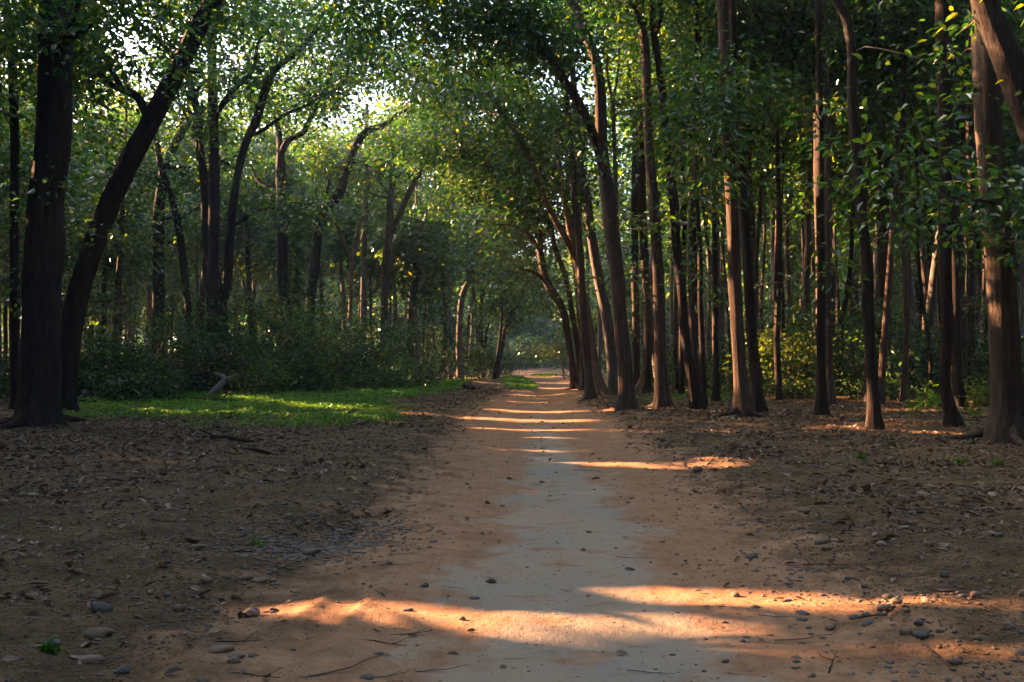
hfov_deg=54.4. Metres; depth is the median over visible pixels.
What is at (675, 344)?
tree
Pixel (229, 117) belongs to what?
tree
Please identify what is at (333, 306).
tree
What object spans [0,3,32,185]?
tree
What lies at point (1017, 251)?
tree
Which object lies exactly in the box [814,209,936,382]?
tree
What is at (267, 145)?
tree
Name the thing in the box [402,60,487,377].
tree
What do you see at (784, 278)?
tree
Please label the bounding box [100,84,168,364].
tree
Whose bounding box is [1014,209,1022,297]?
tree
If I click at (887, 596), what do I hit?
pebble
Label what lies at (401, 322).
tree
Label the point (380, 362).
bush
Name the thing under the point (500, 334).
tree
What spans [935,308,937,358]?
tree
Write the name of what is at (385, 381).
bush
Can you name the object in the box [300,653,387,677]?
twig
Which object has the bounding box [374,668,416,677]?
twig
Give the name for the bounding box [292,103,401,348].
tree
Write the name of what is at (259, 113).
tree
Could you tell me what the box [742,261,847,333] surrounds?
tree
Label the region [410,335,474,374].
bush
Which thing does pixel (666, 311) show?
tree
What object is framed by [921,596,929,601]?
pebble
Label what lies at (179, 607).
stone
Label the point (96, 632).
stone
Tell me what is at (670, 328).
bush
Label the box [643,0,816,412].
tree
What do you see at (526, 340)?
leaning tree
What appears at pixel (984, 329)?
tree
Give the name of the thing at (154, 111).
leaning tree
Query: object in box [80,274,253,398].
bush
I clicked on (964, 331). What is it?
tree
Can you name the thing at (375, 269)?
tree
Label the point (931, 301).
tree
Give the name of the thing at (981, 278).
tree
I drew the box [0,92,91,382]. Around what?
tree
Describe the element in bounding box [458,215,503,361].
tree
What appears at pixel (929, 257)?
tree
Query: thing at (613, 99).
tree
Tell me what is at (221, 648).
stone
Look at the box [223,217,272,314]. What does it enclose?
tree
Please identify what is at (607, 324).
tree
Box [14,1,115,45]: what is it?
tree
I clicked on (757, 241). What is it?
tree
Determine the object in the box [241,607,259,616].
stone
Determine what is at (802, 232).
tree
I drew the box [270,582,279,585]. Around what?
stone
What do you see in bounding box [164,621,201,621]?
twig
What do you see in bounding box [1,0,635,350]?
sky
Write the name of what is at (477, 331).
tree
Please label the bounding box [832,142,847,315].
tree
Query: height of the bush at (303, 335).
5.867 m
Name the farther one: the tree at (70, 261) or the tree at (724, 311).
the tree at (724, 311)
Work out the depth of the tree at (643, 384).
43.53 m
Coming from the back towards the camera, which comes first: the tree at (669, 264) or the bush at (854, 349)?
the tree at (669, 264)
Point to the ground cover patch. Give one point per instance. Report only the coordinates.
(709, 390)
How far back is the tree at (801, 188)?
51.76 m
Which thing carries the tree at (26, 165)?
on the ground at (950, 618)
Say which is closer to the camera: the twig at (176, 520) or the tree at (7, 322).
the twig at (176, 520)
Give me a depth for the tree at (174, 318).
110.72 m
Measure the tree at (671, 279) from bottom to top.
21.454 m
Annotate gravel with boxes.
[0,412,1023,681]
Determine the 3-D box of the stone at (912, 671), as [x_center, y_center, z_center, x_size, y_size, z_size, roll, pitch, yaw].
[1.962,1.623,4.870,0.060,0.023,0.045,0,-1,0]
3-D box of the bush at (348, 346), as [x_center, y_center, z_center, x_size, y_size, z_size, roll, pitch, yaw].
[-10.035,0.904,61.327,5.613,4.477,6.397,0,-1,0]
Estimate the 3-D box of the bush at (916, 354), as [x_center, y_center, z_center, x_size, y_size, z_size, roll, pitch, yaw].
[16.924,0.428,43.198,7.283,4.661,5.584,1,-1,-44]
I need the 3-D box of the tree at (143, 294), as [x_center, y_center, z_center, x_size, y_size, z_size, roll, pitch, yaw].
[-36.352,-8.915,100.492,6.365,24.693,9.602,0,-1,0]
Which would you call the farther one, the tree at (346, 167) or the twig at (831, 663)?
the tree at (346, 167)
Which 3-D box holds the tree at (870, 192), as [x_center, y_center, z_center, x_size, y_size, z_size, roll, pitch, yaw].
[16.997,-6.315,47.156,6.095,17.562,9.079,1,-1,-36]
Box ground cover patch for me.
[635,389,732,402]
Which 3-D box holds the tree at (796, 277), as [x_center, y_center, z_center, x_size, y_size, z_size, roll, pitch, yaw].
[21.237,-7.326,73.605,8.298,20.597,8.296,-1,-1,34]
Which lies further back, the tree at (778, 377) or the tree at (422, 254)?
the tree at (422, 254)
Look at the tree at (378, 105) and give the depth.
75.62 m
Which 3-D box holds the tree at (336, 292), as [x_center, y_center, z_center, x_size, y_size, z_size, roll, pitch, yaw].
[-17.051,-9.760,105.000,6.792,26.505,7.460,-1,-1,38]
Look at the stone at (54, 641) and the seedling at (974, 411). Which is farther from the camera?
the seedling at (974, 411)
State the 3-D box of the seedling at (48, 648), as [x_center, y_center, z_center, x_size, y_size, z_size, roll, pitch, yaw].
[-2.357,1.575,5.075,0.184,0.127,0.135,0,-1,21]
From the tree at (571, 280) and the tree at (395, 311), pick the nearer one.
the tree at (395, 311)
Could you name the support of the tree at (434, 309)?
on the ground at (950, 618)
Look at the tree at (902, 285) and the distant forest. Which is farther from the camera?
the distant forest
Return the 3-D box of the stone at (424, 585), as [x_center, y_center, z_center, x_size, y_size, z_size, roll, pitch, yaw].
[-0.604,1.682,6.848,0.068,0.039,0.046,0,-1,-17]
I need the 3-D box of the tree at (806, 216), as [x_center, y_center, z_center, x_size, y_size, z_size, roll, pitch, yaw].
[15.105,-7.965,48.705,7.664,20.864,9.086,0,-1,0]
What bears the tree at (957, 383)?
on the ground at (950, 618)
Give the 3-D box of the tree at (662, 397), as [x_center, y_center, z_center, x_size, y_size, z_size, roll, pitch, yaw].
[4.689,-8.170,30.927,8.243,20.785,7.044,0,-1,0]
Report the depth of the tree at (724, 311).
123.06 m
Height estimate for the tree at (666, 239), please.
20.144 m
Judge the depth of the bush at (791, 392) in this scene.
37.48 m
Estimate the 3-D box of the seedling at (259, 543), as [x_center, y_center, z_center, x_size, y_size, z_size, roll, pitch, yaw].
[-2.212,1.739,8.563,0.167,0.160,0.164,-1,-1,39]
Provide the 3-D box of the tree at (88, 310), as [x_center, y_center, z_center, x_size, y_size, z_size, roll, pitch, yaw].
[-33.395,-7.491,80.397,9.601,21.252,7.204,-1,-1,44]
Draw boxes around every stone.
[43,639,60,645]
[77,655,103,662]
[83,627,113,638]
[90,601,113,612]
[114,665,130,673]
[163,559,172,563]
[163,591,170,596]
[172,604,185,611]
[189,544,204,549]
[196,676,209,681]
[201,576,212,583]
[209,644,234,652]
[226,656,240,663]
[227,652,244,657]
[238,575,253,579]
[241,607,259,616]
[248,653,258,657]
[253,577,267,582]
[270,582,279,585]
[284,513,294,518]
[303,548,321,556]
[356,420,364,424]
[359,673,373,679]
[402,608,412,610]
[419,583,428,586]
[469,596,479,599]
[693,466,702,472]
[796,617,807,620]
[797,507,810,511]
[807,673,815,677]
[814,538,830,544]
[821,545,831,550]
[825,625,835,629]
[846,499,853,503]
[849,614,860,618]
[861,612,870,616]
[875,604,890,611]
[876,612,887,615]
[890,597,902,604]
[898,628,912,634]
[907,670,918,673]
[912,630,929,637]
[923,541,931,545]
[939,570,949,577]
[970,591,980,597]
[972,634,981,640]
[992,532,1003,536]
[1004,621,1015,628]
[1018,589,1023,595]
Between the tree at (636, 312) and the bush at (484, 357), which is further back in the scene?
the bush at (484, 357)
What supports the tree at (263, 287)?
on the ground at (950, 618)
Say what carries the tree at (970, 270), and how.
on the ground at (950, 618)
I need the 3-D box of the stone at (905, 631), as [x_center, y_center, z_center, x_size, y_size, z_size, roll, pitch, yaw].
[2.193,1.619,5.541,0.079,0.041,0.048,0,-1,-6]
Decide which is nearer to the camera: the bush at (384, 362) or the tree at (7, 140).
the tree at (7, 140)
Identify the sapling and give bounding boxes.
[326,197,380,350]
[512,329,575,379]
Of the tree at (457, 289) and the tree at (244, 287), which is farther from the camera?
the tree at (457, 289)
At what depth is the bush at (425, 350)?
57.45 m
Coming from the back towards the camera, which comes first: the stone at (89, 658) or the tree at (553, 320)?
the tree at (553, 320)
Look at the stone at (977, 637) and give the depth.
5.35 m
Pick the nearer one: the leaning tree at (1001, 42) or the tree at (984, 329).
the leaning tree at (1001, 42)
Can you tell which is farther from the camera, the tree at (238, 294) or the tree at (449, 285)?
the tree at (238, 294)
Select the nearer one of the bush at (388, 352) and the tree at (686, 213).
the tree at (686, 213)
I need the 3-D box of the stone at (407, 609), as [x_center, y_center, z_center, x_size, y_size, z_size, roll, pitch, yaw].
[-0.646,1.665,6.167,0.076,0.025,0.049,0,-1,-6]
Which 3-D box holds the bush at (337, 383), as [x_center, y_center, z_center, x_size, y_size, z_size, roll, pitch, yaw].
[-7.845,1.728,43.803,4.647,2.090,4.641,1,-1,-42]
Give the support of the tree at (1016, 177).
on the ground at (950, 618)
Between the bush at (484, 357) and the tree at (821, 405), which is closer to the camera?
the tree at (821, 405)
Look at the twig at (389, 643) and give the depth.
5.46 m
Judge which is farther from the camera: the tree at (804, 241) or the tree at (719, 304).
the tree at (804, 241)
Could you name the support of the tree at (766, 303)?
on the ground at (950, 618)
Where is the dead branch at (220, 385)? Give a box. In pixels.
[208,373,237,395]
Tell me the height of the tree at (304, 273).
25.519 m
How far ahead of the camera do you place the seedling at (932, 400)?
27.66 m
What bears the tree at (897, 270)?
on the ground at (950, 618)
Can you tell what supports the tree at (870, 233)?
on the ground at (950, 618)
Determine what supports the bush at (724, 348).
on the ground at (950, 618)
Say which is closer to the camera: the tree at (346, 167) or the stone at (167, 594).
the stone at (167, 594)
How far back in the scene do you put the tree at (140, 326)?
148.50 m
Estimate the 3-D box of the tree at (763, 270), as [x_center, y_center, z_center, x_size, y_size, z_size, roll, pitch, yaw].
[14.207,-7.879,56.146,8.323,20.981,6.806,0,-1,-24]
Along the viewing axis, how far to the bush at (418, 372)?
49.91 m
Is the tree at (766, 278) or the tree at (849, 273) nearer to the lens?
the tree at (849, 273)
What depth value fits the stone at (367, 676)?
4.89 m
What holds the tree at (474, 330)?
on the ground at (950, 618)
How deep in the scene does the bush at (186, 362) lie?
43.80 m
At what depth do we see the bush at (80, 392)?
35.19 m
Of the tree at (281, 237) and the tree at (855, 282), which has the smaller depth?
the tree at (281, 237)
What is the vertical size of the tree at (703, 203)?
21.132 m
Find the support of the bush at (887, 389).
on the ground at (950, 618)
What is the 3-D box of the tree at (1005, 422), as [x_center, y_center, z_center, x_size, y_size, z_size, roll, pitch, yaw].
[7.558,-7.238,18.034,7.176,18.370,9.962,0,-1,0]
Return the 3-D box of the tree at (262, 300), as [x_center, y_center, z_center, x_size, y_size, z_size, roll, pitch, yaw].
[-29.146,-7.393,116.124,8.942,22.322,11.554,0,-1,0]
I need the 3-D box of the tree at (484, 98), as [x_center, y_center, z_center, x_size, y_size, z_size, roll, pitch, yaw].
[-1.391,-6.089,39.533,12.356,16.953,12.605,1,-1,-26]
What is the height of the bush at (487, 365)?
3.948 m
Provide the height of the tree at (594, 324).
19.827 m
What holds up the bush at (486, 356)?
on the ground at (950, 618)
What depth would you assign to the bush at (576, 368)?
86.07 m
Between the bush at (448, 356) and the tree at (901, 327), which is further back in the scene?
the tree at (901, 327)
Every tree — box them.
[0,0,34,389]
[0,0,93,409]
[0,0,111,217]
[0,0,225,430]
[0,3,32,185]
[0,46,28,277]
[0,75,28,211]
[0,86,76,375]
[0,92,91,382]
[0,105,30,265]
[0,229,22,357]
[1,0,329,411]
[1,311,21,337]
[2,83,96,222]
[3,0,101,161]
[9,80,130,295]
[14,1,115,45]
[18,96,119,242]
[20,80,114,199]
[29,1,112,313]
[61,35,178,383]
[65,56,188,364]
[65,153,83,273]
[66,149,122,362]
[69,267,110,352]
[74,78,131,356]
[77,85,177,342]
[91,65,145,360]
[99,130,244,374]
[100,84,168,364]
[107,308,145,339]
[113,0,327,390]
[117,96,173,354]
[122,179,170,353]
[123,312,146,344]
[124,32,201,277]
[124,295,146,334]
[126,110,236,384]
[130,279,180,321]
[132,0,430,385]
[136,290,183,347]
[141,250,200,351]
[145,253,193,338]
[147,46,254,375]
[149,178,191,364]
[159,54,242,356]
[160,74,238,369]
[164,194,202,342]
[165,105,235,317]
[167,256,232,333]
[176,102,275,284]
[194,226,247,328]
[195,70,247,201]
[199,95,250,145]
[217,33,309,376]
[222,60,386,371]
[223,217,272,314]
[228,115,307,297]
[229,114,330,275]
[229,269,246,331]
[230,259,271,354]
[230,274,243,368]
[233,110,275,347]
[238,276,304,344]
[238,281,272,334]
[240,263,330,331]
[246,139,337,361]
[270,68,350,378]
[282,118,329,290]
[286,100,348,346]
[287,88,455,381]
[289,0,694,411]
[289,9,630,395]
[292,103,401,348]
[292,272,335,334]
[294,117,369,339]
[298,103,482,363]
[301,270,330,305]
[316,265,359,341]
[317,104,395,339]
[318,259,359,352]
[324,275,381,327]
[325,122,358,312]
[333,186,380,329]
[342,112,450,379]
[343,118,472,369]
[345,93,429,283]
[358,36,595,390]
[375,92,419,363]
[376,186,426,349]
[382,92,435,356]
[388,291,407,346]
[391,189,473,362]
[394,235,463,367]
[397,102,483,379]
[399,101,449,362]
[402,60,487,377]
[407,273,452,354]
[428,160,603,389]
[438,207,517,379]
[447,280,502,341]
[452,179,496,341]
[453,72,483,375]
[453,243,509,372]
[456,203,525,378]
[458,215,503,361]
[461,78,533,377]
[464,265,525,377]
[471,0,626,393]
[476,245,571,378]
[483,79,629,379]
[508,330,545,371]
[510,0,640,400]
[545,178,630,370]
[548,2,672,288]
[548,142,630,307]
[551,201,575,305]
[551,234,571,368]
[552,212,596,369]
[553,220,596,327]
[566,0,717,408]
[567,160,611,313]
[578,54,668,301]
[581,0,725,408]
[581,5,678,393]
[582,185,622,352]
[585,12,681,384]
[590,50,772,389]
[600,0,804,417]
[602,210,642,366]
[603,187,641,369]
[606,152,673,297]
[607,0,778,405]
[607,70,686,362]
[607,107,710,335]
[607,138,742,367]
[608,7,720,393]
[609,8,657,373]
[609,75,678,353]
[610,131,677,367]
[611,13,744,349]
[612,222,642,347]
[624,0,794,386]
[624,13,760,386]
[625,5,848,340]
[626,186,708,332]
[630,51,755,388]
[630,267,673,323]
[638,0,894,394]
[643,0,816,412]
[653,314,669,332]
[655,19,844,376]
[662,0,811,400]
[665,212,711,289]
[672,0,808,339]
[673,223,727,354]
[679,18,809,389]
[686,112,754,385]
[698,297,729,360]
[702,202,770,270]
[702,218,762,289]
[703,223,744,325]
[703,235,729,326]
[704,158,710,386]
[708,0,887,400]
[708,149,759,382]
[719,141,786,230]
[725,169,791,381]
[725,206,815,371]
[727,216,769,328]
[740,85,780,386]
[741,202,843,346]
[741,230,770,318]
[742,0,933,414]
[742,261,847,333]
[745,0,1008,426]
[752,107,792,358]
[753,125,848,354]
[754,15,972,393]
[756,90,890,361]
[757,102,869,389]
[758,210,810,338]
[759,201,859,333]
[761,106,781,309]
[767,1,969,401]
[768,144,862,378]
[768,157,850,375]
[771,160,811,317]
[776,0,1023,445]
[780,0,933,405]
[782,0,1022,403]
[784,1,929,391]
[784,197,792,383]
[785,64,875,168]
[787,0,954,429]
[787,70,937,355]
[790,18,977,392]
[812,203,905,381]
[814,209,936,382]
[821,0,1023,401]
[832,60,965,387]
[832,135,890,221]
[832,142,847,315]
[832,192,915,349]
[832,224,856,253]
[832,226,901,360]
[833,16,941,395]
[833,20,901,394]
[836,113,937,278]
[836,191,898,252]
[836,239,902,324]
[836,241,898,342]
[837,262,847,292]
[840,228,915,326]
[858,216,937,336]
[866,2,1021,393]
[866,71,933,350]
[872,0,1022,406]
[873,19,1022,293]
[874,122,978,378]
[894,214,935,360]
[894,281,914,373]
[898,26,1023,393]
[904,218,921,368]
[905,10,1023,391]
[918,122,966,382]
[919,0,1023,276]
[922,0,1023,48]
[926,112,1023,233]
[926,145,1023,277]
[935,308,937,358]
[937,19,1008,394]
[957,0,1023,89]
[963,232,982,344]
[965,113,1008,373]
[975,129,1023,306]
[979,309,984,376]
[981,1,1023,380]
[1002,30,1023,175]
[1002,35,1023,188]
[1004,106,1021,246]
[1010,130,1023,373]
[1011,135,1023,271]
[1012,165,1023,248]
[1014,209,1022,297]
[1017,281,1020,320]
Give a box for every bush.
[0,298,219,395]
[0,344,103,401]
[2,342,9,377]
[77,332,152,397]
[77,362,204,402]
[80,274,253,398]
[89,299,242,390]
[126,358,249,391]
[149,321,230,390]
[172,265,388,389]
[176,290,315,389]
[193,354,266,390]
[222,277,396,388]
[227,354,311,394]
[230,324,271,377]
[231,331,338,392]
[255,314,404,387]
[278,289,394,383]
[283,357,381,392]
[317,328,375,376]
[321,290,449,382]
[321,294,483,383]
[321,361,428,389]
[334,330,424,384]
[343,340,415,379]
[368,332,411,370]
[375,303,465,380]
[375,344,465,385]
[395,333,464,374]
[398,297,503,380]
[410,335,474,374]
[432,331,521,378]
[438,339,509,375]
[440,333,515,377]
[441,338,509,374]
[489,350,531,374]
[555,359,606,376]
[597,348,606,372]
[631,346,673,382]
[640,310,730,377]
[640,346,724,389]
[668,336,787,390]
[705,320,804,390]
[706,294,859,392]
[707,374,836,398]
[722,315,772,384]
[746,285,862,393]
[787,334,877,396]
[794,307,916,392]
[834,360,938,400]
[835,295,941,393]
[893,332,1023,391]
[894,308,1023,394]
[920,306,1023,396]
[951,376,989,407]
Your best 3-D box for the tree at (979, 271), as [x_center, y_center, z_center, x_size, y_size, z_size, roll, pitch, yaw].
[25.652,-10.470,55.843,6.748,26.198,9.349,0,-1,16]
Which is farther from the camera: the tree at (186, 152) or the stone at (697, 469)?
the tree at (186, 152)
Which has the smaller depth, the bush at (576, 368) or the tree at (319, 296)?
the bush at (576, 368)
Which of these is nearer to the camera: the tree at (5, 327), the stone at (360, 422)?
the stone at (360, 422)
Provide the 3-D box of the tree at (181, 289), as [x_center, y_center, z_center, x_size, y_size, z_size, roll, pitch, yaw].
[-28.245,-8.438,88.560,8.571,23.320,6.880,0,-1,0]
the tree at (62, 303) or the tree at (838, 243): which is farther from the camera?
the tree at (838, 243)
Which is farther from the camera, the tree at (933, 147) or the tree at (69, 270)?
the tree at (69, 270)
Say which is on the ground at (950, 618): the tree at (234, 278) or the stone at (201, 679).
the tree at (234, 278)
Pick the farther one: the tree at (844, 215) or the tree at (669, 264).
the tree at (669, 264)
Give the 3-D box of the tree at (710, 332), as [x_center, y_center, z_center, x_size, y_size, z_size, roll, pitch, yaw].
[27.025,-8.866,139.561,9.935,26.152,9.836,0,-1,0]
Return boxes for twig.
[148,519,199,524]
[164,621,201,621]
[212,631,263,641]
[228,667,282,677]
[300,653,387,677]
[369,637,407,645]
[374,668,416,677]
[392,628,427,634]
[415,664,468,671]
[627,670,674,675]
[775,634,829,640]
[804,563,846,564]
[819,652,836,672]
[857,607,894,618]
[985,562,1023,565]
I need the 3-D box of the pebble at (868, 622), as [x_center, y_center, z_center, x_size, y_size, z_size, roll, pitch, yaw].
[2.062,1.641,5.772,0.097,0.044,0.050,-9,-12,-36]
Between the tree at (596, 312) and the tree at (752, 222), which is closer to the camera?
the tree at (752, 222)
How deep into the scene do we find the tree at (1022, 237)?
62.41 m
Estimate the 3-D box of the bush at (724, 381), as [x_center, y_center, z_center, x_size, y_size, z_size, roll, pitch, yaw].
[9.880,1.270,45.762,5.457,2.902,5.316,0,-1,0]
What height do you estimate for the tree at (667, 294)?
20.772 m
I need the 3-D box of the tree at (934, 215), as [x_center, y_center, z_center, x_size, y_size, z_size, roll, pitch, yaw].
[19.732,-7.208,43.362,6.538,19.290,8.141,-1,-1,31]
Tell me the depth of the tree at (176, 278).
90.17 m
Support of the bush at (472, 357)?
on the ground at (950, 618)
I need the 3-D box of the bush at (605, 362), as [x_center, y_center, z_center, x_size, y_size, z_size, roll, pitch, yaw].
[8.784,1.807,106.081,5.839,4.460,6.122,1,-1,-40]
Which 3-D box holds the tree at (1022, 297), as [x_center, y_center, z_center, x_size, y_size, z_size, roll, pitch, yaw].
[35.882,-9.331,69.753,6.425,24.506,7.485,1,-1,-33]
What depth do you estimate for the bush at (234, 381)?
43.32 m
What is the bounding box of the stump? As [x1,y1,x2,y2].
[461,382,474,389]
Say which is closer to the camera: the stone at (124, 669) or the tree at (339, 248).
the stone at (124, 669)
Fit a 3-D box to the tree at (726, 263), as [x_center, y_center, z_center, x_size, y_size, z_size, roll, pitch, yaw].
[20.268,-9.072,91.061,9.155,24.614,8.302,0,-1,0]
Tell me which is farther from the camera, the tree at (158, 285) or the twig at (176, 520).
the tree at (158, 285)
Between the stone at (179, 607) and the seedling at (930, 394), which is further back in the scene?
the seedling at (930, 394)
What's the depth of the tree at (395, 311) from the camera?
92.38 m
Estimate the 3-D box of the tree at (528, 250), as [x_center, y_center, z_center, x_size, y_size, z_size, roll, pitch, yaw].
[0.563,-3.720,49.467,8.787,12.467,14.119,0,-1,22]
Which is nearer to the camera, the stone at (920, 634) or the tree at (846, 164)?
the stone at (920, 634)
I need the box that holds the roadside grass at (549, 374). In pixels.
[531,372,555,376]
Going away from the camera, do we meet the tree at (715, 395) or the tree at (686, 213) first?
the tree at (715, 395)
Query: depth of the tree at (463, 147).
45.54 m
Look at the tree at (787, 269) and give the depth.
60.64 m
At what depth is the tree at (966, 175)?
39.01 m
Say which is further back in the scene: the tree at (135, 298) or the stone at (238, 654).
the tree at (135, 298)
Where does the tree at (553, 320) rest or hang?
on the ground at (950, 618)
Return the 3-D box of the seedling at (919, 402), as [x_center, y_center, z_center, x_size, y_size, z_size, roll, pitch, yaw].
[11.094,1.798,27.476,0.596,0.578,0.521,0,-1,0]
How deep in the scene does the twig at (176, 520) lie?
8.96 m
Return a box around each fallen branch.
[193,428,258,441]
[240,447,273,454]
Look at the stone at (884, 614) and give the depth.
5.85 m
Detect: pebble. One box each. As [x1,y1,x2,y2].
[239,669,245,674]
[730,591,739,596]
[745,552,758,557]
[795,610,809,614]
[861,619,873,626]
[876,540,886,546]
[882,594,893,598]
[914,619,922,625]
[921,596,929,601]
[950,658,962,664]
[1012,648,1023,655]
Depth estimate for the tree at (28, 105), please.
65.58 m
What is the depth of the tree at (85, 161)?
57.42 m
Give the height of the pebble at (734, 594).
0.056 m
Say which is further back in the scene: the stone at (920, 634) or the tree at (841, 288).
the tree at (841, 288)
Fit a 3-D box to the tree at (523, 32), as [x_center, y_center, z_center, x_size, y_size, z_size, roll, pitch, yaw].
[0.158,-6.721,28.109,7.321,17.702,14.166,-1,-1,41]
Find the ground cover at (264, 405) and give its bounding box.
[12,377,473,429]
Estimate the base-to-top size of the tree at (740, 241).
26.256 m
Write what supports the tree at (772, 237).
on the ground at (950, 618)
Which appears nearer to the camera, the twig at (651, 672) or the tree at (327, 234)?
the twig at (651, 672)
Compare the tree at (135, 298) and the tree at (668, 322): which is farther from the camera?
the tree at (668, 322)
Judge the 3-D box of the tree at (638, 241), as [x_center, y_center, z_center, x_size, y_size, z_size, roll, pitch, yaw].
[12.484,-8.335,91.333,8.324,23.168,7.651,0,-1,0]
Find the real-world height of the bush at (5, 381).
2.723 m
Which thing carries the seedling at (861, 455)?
on the ground at (950, 618)
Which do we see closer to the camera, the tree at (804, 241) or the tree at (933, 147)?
the tree at (933, 147)
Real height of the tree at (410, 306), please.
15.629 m
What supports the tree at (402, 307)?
on the ground at (950, 618)
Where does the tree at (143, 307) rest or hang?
on the ground at (950, 618)
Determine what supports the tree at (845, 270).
on the ground at (950, 618)
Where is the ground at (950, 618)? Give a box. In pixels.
[0,366,1023,681]
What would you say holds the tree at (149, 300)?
on the ground at (950, 618)
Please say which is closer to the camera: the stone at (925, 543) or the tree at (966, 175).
the stone at (925, 543)
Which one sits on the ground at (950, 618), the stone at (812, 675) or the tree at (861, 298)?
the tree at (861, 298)
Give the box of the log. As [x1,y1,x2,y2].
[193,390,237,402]
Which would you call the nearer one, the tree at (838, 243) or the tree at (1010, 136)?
the tree at (1010, 136)
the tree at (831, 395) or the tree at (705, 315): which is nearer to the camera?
the tree at (831, 395)
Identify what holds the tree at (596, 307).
on the ground at (950, 618)
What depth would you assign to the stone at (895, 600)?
6.13 m
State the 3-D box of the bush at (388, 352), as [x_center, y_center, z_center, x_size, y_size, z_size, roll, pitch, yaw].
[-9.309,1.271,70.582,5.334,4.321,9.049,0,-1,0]
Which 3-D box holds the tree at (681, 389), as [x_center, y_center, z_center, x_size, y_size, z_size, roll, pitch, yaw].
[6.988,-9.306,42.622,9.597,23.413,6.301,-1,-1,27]
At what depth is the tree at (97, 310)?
93.06 m
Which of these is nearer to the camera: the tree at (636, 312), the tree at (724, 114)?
the tree at (724, 114)
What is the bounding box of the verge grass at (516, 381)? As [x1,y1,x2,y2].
[499,375,538,389]
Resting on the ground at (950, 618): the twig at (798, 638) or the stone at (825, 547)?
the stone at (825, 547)
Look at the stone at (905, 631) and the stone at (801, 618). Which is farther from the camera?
the stone at (801, 618)
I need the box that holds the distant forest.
[1,226,1023,369]
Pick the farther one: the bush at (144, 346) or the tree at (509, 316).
the tree at (509, 316)
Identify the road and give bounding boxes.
[146,368,968,681]
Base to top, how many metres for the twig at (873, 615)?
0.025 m
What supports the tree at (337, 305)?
on the ground at (950, 618)
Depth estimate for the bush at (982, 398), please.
31.10 m
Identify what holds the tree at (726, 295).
on the ground at (950, 618)
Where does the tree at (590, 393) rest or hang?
on the ground at (950, 618)
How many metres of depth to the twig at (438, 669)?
5.08 m
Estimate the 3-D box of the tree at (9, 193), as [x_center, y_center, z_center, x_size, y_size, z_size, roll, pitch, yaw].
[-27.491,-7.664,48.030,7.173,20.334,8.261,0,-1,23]
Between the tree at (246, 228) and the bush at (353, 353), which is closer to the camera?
the bush at (353, 353)
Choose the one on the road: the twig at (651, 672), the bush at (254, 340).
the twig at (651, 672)
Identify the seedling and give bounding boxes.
[35,637,68,653]
[248,535,267,547]
[858,452,866,458]
[902,396,923,413]
[914,384,956,410]
[922,392,942,411]
[948,456,968,465]
[960,400,989,416]
[990,457,1006,466]
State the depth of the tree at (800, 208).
49.14 m
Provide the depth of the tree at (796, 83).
33.49 m
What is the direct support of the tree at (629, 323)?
on the ground at (950, 618)
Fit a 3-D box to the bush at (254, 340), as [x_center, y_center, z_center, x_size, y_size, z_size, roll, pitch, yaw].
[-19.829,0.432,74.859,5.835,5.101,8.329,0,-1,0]
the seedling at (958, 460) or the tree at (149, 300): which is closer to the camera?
the seedling at (958, 460)
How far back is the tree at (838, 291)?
51.08 m
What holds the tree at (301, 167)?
on the ground at (950, 618)
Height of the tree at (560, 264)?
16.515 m
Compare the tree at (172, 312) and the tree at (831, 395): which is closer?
the tree at (831, 395)
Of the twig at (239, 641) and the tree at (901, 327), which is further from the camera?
the tree at (901, 327)
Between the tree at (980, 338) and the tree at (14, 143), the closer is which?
the tree at (14, 143)
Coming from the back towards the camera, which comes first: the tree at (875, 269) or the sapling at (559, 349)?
the sapling at (559, 349)
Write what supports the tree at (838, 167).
on the ground at (950, 618)
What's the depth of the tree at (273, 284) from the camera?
113.81 m
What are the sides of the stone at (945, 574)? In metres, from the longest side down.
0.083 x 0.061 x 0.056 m
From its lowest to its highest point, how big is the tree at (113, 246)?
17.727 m
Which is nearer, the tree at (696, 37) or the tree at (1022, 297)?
the tree at (696, 37)
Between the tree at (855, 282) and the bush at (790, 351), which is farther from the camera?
the tree at (855, 282)
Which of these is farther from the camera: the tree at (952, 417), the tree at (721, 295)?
the tree at (721, 295)
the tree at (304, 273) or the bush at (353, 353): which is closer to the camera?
the bush at (353, 353)
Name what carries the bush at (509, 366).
on the ground at (950, 618)
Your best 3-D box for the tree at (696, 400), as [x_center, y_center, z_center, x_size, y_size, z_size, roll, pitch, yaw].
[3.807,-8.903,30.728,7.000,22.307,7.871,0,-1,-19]
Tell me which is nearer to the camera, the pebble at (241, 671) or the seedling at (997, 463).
the pebble at (241, 671)
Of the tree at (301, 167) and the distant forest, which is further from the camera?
the distant forest
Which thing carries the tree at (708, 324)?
on the ground at (950, 618)
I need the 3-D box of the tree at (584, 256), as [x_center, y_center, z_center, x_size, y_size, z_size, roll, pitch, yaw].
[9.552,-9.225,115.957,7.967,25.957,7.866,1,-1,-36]
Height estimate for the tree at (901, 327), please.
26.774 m
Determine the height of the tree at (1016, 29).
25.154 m
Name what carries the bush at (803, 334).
on the ground at (950, 618)
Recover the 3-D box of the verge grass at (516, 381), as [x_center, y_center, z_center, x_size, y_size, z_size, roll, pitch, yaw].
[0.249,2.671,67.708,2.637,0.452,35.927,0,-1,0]
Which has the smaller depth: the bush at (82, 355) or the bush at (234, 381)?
the bush at (82, 355)
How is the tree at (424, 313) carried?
on the ground at (950, 618)
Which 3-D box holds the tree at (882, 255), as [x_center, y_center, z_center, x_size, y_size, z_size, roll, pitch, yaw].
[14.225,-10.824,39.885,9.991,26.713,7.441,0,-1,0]

